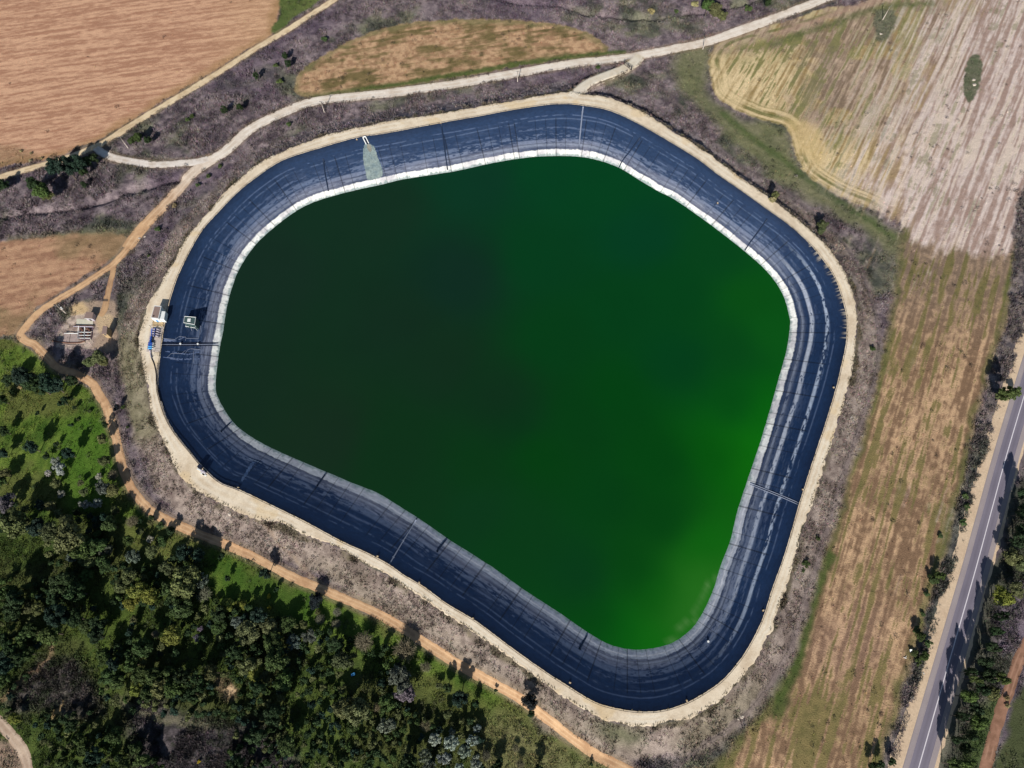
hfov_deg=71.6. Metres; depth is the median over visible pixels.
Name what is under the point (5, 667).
tree
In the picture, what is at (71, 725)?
tree
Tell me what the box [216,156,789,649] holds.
water
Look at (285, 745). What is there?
tree
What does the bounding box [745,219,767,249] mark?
ballast tube
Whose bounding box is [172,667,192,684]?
tree
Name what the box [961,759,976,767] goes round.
tree
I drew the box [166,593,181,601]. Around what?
tree
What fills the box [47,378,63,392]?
tree
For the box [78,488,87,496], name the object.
tree
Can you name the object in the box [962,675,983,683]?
tree
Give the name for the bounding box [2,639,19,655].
tree
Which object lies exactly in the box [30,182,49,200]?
tree
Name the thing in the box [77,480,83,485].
tree
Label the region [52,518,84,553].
tree
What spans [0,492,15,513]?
tree
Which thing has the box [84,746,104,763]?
tree
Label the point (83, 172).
tree
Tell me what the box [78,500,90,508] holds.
tree
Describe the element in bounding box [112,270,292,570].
wire fence
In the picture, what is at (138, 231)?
gravel road
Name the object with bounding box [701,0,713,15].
tree
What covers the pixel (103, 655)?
tree
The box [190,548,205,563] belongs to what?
tree
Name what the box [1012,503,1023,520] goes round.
tree
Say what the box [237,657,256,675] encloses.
tree
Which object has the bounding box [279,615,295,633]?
tree
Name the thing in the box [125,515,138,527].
tree
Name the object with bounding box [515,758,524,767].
tree
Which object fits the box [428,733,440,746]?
tree
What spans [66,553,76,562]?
tree
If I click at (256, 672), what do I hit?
tree
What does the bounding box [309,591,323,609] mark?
tree
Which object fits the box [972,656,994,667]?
tree
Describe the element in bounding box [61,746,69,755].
tree
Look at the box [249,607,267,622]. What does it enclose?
tree
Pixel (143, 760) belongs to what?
tree
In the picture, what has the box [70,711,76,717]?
tree
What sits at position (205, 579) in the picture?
tree
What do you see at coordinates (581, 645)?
ballast tube
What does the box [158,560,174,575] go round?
tree
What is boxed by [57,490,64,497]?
tree
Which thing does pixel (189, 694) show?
tree
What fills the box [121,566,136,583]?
tree
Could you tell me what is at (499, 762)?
tree
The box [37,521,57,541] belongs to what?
tree
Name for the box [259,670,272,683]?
tree
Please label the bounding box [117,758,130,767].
tree
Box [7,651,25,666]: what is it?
tree
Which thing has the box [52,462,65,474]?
tree
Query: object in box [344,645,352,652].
tree
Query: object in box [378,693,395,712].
tree
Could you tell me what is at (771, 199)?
shrub
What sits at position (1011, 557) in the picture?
tree
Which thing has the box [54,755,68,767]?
tree
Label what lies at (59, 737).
tree
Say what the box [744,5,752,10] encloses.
shrub
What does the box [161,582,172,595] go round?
tree
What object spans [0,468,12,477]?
tree
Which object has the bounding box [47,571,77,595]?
tree
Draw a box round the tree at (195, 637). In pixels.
[192,634,198,642]
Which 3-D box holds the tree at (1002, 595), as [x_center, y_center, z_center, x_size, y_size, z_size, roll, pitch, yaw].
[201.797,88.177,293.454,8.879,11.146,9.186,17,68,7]
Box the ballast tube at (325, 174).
[322,159,328,190]
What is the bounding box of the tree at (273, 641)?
[263,631,283,653]
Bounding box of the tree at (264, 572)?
[259,568,270,578]
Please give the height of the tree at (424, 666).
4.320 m
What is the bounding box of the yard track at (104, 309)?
[98,265,116,316]
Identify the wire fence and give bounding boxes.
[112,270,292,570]
[278,61,612,116]
[632,68,879,513]
[674,522,827,765]
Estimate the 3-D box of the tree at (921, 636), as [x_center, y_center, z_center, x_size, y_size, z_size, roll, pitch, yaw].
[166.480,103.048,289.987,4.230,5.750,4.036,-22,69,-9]
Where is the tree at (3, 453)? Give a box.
[0,448,8,457]
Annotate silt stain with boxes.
[164,357,199,359]
[241,462,253,481]
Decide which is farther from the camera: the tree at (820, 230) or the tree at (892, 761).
the tree at (820, 230)
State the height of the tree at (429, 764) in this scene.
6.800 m
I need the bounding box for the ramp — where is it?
[568,53,644,98]
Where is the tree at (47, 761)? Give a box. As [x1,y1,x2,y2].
[43,757,50,765]
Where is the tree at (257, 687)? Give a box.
[248,677,266,697]
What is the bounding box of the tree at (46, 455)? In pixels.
[42,452,50,459]
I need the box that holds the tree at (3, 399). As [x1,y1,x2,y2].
[0,394,8,404]
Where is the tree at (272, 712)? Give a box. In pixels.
[263,703,284,726]
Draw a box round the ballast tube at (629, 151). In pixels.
[618,137,640,167]
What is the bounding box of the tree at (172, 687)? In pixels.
[163,678,187,698]
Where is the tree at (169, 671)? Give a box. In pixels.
[157,665,175,681]
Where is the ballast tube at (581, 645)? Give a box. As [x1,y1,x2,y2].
[578,635,587,649]
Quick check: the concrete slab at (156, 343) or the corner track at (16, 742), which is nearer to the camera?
the corner track at (16, 742)
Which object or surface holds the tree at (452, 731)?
on the ground at (124, 62)
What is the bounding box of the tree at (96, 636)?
[87,628,104,644]
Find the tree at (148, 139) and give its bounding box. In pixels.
[143,136,151,145]
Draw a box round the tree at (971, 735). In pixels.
[958,730,979,740]
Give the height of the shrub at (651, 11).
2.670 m
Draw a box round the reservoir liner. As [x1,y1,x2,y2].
[157,103,847,712]
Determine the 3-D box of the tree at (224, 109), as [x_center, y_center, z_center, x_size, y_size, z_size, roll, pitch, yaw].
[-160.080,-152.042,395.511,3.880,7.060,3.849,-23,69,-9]
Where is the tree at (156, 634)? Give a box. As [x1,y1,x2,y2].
[152,629,160,638]
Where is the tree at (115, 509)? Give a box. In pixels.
[110,506,120,514]
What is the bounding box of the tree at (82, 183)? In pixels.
[80,181,87,187]
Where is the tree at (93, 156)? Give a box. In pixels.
[88,153,98,163]
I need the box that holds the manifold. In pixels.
[149,329,152,357]
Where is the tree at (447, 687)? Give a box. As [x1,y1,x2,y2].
[442,683,452,692]
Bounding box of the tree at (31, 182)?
[25,176,41,189]
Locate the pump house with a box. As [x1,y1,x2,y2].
[151,305,167,321]
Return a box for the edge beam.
[157,367,238,489]
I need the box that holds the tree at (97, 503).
[90,499,102,507]
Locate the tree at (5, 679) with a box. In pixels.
[0,673,11,686]
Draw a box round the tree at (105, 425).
[101,421,108,427]
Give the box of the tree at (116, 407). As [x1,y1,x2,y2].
[113,404,119,410]
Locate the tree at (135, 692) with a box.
[129,682,142,696]
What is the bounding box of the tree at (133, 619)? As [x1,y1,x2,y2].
[129,615,137,622]
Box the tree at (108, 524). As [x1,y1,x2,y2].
[100,515,117,530]
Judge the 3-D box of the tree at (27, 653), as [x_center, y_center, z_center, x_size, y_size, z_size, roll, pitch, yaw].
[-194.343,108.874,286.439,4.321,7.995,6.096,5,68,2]
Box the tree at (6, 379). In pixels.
[1,374,12,386]
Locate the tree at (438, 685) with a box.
[435,682,442,688]
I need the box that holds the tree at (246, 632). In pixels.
[235,619,259,645]
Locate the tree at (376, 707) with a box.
[373,702,379,711]
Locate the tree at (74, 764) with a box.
[67,759,81,767]
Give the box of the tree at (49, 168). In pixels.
[44,157,62,177]
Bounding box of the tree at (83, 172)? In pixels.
[78,165,88,176]
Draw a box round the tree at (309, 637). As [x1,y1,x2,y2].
[301,628,318,643]
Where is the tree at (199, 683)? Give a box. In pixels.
[186,674,209,692]
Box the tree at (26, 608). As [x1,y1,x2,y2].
[20,602,31,614]
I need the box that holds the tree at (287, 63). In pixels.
[284,60,290,68]
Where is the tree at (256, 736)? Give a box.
[244,728,267,746]
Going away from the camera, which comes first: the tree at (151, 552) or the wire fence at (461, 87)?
the tree at (151, 552)
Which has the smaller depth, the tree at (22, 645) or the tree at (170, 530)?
the tree at (22, 645)
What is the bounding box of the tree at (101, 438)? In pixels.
[97,433,106,443]
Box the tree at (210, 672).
[203,664,219,680]
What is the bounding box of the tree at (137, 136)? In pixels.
[133,133,142,143]
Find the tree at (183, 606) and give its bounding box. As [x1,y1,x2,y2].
[170,598,192,618]
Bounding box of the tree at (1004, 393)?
[995,386,1021,401]
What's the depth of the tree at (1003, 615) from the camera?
286.10 m
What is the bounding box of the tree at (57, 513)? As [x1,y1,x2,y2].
[53,508,62,518]
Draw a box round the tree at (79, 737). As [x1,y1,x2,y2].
[72,732,86,745]
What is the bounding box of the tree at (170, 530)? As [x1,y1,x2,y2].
[166,526,174,535]
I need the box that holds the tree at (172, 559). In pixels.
[167,554,178,563]
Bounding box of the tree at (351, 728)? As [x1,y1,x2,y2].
[346,720,359,732]
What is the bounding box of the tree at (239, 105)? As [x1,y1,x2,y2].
[236,103,243,110]
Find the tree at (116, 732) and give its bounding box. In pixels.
[103,725,122,743]
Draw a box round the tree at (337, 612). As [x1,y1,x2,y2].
[332,607,341,615]
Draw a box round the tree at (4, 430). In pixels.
[0,425,9,435]
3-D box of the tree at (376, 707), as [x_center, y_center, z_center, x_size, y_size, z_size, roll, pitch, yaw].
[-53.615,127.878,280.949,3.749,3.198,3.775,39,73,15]
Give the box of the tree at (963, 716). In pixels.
[951,711,969,721]
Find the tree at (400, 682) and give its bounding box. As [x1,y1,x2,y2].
[388,665,410,693]
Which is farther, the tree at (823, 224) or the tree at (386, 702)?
the tree at (823, 224)
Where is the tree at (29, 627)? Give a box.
[22,622,36,635]
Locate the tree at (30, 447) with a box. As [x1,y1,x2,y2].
[24,440,40,453]
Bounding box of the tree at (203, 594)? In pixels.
[196,586,211,601]
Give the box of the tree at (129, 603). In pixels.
[122,594,139,611]
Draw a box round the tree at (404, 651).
[391,638,417,662]
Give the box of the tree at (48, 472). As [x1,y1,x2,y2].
[44,470,50,476]
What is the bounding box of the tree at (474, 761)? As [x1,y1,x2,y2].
[470,754,481,767]
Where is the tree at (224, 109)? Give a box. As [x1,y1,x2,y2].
[220,105,227,114]
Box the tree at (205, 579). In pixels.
[196,572,208,588]
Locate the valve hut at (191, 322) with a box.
[183,316,199,330]
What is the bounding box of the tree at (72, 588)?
[62,580,87,601]
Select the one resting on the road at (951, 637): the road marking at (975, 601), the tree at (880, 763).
the road marking at (975, 601)
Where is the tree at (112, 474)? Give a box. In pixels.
[106,470,118,480]
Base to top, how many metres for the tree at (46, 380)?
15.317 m
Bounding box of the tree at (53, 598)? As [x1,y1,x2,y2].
[45,588,62,604]
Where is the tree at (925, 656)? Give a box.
[920,650,929,660]
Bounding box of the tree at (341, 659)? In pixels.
[331,650,353,669]
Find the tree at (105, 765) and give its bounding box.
[101,762,109,767]
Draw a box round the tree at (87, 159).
[82,156,92,168]
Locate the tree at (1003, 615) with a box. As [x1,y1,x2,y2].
[987,611,1009,621]
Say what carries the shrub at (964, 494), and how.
on the ground at (124, 62)
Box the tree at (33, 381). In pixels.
[19,372,39,390]
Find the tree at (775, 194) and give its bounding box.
[771,191,779,197]
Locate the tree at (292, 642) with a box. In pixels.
[286,633,299,649]
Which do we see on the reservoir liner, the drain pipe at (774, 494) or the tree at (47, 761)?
the drain pipe at (774, 494)
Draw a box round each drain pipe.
[389,520,415,564]
[578,107,583,148]
[750,483,798,502]
[750,484,797,504]
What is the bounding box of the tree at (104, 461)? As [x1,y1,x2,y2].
[97,455,110,465]
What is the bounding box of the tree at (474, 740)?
[465,735,478,745]
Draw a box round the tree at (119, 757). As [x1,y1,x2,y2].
[115,754,123,761]
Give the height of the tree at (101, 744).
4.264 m
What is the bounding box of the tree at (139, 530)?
[135,527,143,534]
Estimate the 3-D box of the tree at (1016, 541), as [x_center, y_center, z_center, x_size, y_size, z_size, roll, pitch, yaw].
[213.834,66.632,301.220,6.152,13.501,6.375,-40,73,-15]
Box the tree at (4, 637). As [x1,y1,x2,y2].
[0,633,14,646]
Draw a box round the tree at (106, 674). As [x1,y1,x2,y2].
[97,668,117,684]
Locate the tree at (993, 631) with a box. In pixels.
[982,626,1005,635]
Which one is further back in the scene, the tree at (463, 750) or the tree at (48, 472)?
the tree at (48, 472)
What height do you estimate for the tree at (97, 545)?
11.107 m
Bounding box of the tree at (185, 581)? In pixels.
[169,565,201,599]
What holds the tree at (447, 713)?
on the ground at (124, 62)
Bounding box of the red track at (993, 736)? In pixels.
[979,638,1023,767]
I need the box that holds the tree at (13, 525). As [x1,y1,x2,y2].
[0,507,28,538]
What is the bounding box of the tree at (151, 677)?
[144,666,162,685]
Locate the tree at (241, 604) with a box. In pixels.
[235,599,246,610]
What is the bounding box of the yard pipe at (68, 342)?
[50,340,84,343]
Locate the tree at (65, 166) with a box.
[53,155,76,179]
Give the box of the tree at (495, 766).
[490,763,501,767]
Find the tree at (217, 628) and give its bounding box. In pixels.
[210,620,226,634]
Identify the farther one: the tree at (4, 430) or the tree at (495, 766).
the tree at (4, 430)
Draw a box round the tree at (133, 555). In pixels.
[125,548,140,563]
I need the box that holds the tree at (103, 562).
[95,553,111,572]
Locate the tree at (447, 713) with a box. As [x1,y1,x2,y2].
[443,709,452,718]
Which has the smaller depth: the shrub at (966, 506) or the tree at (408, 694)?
the tree at (408, 694)
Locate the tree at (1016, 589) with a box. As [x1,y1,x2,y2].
[1008,581,1023,598]
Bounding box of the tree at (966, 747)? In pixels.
[953,742,975,753]
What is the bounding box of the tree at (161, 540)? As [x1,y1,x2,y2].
[157,535,165,546]
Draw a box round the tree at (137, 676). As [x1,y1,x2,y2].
[130,665,146,686]
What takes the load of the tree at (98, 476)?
on the ground at (124, 62)
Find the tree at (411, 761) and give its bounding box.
[399,753,418,767]
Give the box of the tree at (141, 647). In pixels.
[131,637,153,657]
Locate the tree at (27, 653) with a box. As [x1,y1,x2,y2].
[21,646,35,661]
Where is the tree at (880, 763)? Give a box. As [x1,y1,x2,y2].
[876,760,884,767]
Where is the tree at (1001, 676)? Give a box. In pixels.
[996,672,1011,684]
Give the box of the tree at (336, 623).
[330,619,340,628]
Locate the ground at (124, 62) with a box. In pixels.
[0,0,1023,767]
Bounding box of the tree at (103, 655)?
[95,647,112,665]
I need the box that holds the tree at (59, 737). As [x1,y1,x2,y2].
[56,734,63,740]
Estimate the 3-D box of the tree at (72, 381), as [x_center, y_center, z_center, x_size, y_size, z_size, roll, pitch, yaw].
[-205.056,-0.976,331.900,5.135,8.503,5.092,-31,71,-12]
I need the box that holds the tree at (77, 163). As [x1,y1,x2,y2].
[68,154,87,175]
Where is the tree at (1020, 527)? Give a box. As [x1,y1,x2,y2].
[1013,523,1023,533]
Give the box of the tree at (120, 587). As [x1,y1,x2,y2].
[113,579,128,593]
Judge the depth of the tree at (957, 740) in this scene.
268.47 m
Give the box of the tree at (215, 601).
[212,598,219,605]
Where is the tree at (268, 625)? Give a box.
[258,618,277,635]
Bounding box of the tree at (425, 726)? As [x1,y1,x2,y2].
[419,720,431,731]
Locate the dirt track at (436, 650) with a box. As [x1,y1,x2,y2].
[16,248,633,767]
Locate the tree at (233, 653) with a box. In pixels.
[226,644,241,661]
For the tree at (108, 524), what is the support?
on the ground at (124, 62)
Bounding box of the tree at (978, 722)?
[966,714,989,730]
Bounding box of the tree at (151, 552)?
[144,545,159,559]
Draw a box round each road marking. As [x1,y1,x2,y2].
[909,371,1023,765]
[918,396,1023,767]
[928,425,1023,767]
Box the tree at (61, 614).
[43,603,70,627]
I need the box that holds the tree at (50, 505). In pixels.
[43,501,55,511]
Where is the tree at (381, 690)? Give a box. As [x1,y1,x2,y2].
[378,687,384,693]
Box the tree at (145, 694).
[140,684,153,702]
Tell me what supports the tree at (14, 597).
on the ground at (124, 62)
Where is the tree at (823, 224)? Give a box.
[816,219,828,229]
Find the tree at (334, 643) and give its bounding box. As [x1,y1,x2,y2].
[326,635,344,652]
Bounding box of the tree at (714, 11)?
[709,2,722,19]
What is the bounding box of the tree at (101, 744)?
[98,740,105,747]
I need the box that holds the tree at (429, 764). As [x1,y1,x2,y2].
[422,759,436,767]
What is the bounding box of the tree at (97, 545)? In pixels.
[87,538,107,555]
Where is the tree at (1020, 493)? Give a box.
[1013,488,1023,499]
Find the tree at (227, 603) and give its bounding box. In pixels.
[220,598,234,611]
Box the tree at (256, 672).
[247,667,263,681]
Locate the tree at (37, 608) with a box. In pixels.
[30,603,44,616]
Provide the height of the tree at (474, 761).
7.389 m
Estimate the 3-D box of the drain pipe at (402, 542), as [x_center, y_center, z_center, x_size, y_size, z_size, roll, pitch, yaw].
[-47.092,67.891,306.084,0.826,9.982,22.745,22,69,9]
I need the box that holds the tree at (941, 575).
[933,571,946,580]
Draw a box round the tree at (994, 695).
[986,685,1000,701]
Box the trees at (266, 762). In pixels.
[0,501,484,767]
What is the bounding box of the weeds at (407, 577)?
[139,91,857,726]
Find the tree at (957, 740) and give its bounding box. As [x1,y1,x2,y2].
[945,736,967,743]
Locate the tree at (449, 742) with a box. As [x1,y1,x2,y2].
[444,735,458,750]
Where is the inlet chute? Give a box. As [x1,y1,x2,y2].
[363,136,368,143]
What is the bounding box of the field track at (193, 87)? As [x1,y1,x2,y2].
[0,0,336,178]
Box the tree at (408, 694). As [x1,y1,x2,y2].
[392,684,415,702]
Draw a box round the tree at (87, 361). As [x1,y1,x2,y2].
[82,356,92,366]
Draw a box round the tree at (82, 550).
[68,535,90,559]
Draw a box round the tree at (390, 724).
[376,718,396,733]
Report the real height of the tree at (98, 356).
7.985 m
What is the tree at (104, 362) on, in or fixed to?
on the ground at (124, 62)
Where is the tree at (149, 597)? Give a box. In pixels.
[140,587,159,604]
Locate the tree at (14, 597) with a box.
[5,590,29,608]
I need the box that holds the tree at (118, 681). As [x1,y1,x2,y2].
[108,675,125,689]
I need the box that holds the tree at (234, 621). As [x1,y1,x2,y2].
[230,616,243,628]
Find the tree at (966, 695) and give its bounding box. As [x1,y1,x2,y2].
[955,689,978,702]
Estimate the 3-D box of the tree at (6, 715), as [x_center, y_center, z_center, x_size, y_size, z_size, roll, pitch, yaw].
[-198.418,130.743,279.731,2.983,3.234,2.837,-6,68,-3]
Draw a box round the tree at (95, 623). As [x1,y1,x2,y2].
[89,615,109,631]
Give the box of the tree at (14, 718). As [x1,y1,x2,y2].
[7,712,20,724]
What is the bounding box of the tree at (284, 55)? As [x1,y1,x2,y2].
[282,52,287,58]
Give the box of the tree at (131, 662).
[124,655,139,672]
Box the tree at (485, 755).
[481,750,491,761]
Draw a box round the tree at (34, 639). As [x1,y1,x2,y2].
[31,635,36,643]
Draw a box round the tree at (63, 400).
[57,396,68,405]
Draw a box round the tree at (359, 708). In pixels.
[341,697,371,726]
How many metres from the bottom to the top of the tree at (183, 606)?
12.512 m
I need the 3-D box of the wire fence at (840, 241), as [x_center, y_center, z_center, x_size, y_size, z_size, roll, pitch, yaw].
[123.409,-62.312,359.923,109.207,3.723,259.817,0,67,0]
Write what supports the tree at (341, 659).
on the ground at (124, 62)
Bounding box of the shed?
[84,312,95,320]
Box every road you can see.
[122,0,829,249]
[138,92,857,726]
[903,355,1023,767]
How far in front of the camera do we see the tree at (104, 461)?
316.00 m
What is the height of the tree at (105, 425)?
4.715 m
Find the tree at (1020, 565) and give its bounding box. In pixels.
[1014,557,1023,570]
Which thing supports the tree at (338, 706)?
on the ground at (124, 62)
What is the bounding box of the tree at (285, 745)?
[276,734,294,756]
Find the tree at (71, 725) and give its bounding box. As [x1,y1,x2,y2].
[64,719,79,733]
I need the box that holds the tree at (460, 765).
[454,763,463,767]
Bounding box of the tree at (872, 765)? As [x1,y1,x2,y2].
[868,762,876,767]
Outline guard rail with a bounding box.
[156,364,236,489]
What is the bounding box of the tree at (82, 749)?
[77,740,88,756]
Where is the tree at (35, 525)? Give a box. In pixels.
[25,517,44,536]
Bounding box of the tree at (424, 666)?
[420,661,432,672]
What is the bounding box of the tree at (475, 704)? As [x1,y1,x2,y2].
[472,699,479,707]
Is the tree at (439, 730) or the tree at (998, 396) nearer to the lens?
the tree at (439, 730)
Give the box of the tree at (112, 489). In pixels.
[106,482,118,497]
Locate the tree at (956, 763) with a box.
[941,757,963,767]
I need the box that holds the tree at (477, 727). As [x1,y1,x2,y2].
[473,724,481,732]
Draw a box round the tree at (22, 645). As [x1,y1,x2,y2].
[14,638,30,652]
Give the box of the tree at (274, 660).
[264,649,289,672]
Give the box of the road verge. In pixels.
[887,329,1023,767]
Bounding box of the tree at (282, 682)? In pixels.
[272,666,292,691]
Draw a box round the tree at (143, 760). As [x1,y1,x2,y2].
[132,753,151,766]
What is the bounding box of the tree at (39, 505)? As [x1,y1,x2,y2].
[33,499,44,510]
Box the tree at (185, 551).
[176,544,193,560]
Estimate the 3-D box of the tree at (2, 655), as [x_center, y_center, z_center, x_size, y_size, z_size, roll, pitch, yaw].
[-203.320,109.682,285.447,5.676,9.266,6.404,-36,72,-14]
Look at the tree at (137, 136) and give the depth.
384.34 m
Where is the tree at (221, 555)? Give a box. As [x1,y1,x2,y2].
[218,552,224,559]
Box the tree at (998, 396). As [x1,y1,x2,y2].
[995,391,1003,399]
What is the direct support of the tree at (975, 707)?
on the ground at (124, 62)
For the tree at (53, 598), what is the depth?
289.25 m
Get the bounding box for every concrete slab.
[61,334,69,341]
[70,334,78,341]
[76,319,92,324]
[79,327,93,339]
[146,327,163,351]
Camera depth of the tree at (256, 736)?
268.56 m
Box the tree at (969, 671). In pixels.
[963,667,977,675]
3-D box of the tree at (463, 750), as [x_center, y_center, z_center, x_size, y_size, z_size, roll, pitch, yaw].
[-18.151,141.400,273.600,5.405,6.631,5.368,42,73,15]
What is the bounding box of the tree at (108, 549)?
[98,545,112,555]
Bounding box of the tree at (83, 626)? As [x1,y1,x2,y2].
[77,618,90,634]
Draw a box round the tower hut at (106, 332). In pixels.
[102,326,111,337]
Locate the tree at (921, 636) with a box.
[915,631,926,641]
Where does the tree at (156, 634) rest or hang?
on the ground at (124, 62)
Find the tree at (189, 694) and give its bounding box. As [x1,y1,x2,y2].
[183,687,199,701]
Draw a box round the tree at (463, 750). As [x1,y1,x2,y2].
[458,744,470,758]
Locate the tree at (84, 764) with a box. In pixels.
[81,760,98,767]
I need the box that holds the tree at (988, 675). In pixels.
[978,668,997,682]
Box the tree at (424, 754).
[418,748,431,764]
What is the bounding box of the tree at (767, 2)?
[765,0,771,6]
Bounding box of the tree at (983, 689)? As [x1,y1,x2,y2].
[970,683,990,695]
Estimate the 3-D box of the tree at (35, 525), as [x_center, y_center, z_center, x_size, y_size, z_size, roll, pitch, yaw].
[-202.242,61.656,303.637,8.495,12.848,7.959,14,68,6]
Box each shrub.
[156,521,163,529]
[647,8,654,14]
[691,1,698,6]
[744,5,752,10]
[768,197,776,202]
[801,560,810,567]
[910,649,918,656]
[912,626,920,633]
[915,658,921,665]
[924,640,933,647]
[927,574,939,583]
[959,519,966,525]
[962,492,968,498]
[964,503,970,510]
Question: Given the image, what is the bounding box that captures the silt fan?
[363,144,382,179]
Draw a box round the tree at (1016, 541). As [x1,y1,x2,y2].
[1006,531,1023,547]
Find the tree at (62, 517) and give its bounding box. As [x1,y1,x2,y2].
[58,513,72,524]
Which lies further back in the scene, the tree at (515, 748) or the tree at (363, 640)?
the tree at (363, 640)
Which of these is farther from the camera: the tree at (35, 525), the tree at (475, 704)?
the tree at (35, 525)
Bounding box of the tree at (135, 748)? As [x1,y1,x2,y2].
[128,741,142,754]
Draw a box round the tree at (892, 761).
[888,757,896,765]
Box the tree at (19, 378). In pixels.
[10,366,35,385]
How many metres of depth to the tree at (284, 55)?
409.82 m
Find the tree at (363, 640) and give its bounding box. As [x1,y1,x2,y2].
[353,631,372,651]
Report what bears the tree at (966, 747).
on the ground at (124, 62)
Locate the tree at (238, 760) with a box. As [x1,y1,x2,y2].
[225,753,245,767]
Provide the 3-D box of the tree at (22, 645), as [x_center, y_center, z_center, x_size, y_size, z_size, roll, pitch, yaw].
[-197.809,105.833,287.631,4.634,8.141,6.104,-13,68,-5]
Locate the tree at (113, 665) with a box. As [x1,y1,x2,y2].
[106,657,121,670]
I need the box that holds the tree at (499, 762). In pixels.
[495,757,502,765]
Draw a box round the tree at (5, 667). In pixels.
[0,657,15,673]
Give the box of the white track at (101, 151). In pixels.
[93,146,207,167]
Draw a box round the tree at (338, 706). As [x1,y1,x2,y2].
[331,696,352,719]
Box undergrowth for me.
[0,503,1023,767]
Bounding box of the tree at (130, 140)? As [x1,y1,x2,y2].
[127,136,134,144]
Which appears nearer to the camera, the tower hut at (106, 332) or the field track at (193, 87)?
the tower hut at (106, 332)
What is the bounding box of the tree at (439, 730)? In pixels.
[435,726,443,733]
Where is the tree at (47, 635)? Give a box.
[35,619,64,645]
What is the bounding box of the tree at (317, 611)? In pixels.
[315,608,320,614]
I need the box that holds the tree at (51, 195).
[42,190,54,201]
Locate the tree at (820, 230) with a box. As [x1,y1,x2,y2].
[817,227,825,234]
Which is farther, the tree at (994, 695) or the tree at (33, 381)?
the tree at (33, 381)
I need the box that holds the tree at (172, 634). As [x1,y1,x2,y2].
[160,624,181,645]
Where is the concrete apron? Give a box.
[152,320,163,325]
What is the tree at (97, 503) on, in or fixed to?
on the ground at (124, 62)
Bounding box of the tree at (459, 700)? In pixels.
[452,690,468,707]
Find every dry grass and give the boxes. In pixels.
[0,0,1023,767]
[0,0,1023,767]
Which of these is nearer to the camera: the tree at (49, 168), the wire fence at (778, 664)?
the wire fence at (778, 664)
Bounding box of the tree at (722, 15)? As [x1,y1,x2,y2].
[716,11,728,22]
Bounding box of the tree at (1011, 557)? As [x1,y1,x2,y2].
[1001,546,1023,565]
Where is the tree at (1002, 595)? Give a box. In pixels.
[991,584,1015,605]
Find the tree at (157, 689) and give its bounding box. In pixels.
[150,678,165,699]
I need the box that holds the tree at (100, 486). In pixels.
[95,479,109,494]
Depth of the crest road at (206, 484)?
320.10 m
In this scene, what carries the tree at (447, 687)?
on the ground at (124, 62)
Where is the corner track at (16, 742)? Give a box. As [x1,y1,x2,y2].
[0,715,32,767]
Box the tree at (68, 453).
[61,447,75,458]
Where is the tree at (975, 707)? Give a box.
[964,702,984,715]
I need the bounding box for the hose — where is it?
[151,358,160,400]
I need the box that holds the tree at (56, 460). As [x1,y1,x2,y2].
[50,456,59,465]
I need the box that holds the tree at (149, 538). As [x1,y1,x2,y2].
[146,535,153,542]
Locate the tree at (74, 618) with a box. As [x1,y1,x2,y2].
[64,607,85,627]
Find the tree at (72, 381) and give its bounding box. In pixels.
[65,375,77,385]
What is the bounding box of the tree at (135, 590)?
[125,582,147,598]
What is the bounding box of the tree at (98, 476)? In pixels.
[95,473,101,479]
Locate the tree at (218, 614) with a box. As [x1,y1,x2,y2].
[210,604,225,621]
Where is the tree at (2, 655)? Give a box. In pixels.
[0,650,8,661]
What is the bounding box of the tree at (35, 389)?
[31,382,50,395]
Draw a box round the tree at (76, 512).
[72,509,79,515]
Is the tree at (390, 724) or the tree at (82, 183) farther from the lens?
the tree at (82, 183)
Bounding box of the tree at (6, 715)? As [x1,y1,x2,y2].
[3,712,10,719]
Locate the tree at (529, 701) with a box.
[521,693,537,709]
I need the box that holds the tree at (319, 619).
[314,614,324,624]
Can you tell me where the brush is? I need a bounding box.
[0,0,1023,767]
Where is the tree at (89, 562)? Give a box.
[78,554,95,567]
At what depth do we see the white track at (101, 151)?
386.01 m
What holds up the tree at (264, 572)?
on the ground at (124, 62)
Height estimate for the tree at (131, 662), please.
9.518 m
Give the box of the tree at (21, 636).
[15,630,31,644]
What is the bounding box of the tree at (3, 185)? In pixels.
[0,179,9,190]
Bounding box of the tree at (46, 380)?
[38,372,58,391]
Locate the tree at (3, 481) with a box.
[0,478,7,486]
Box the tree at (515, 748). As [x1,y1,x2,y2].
[512,744,519,751]
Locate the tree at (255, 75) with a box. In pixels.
[252,71,258,79]
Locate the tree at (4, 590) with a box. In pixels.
[0,585,19,599]
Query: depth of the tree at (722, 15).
420.24 m
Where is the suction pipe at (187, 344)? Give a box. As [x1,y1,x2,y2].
[162,344,212,344]
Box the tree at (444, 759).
[436,752,451,764]
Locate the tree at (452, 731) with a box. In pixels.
[449,727,455,735]
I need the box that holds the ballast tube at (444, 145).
[441,123,447,169]
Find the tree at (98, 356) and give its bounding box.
[91,349,105,364]
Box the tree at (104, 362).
[98,357,108,365]
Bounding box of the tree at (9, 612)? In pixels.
[2,604,22,620]
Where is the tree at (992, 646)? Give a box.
[980,642,1002,651]
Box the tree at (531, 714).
[527,710,534,717]
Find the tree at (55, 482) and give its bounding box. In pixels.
[50,478,60,488]
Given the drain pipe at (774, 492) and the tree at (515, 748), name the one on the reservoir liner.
the drain pipe at (774, 492)
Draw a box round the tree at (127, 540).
[122,535,134,546]

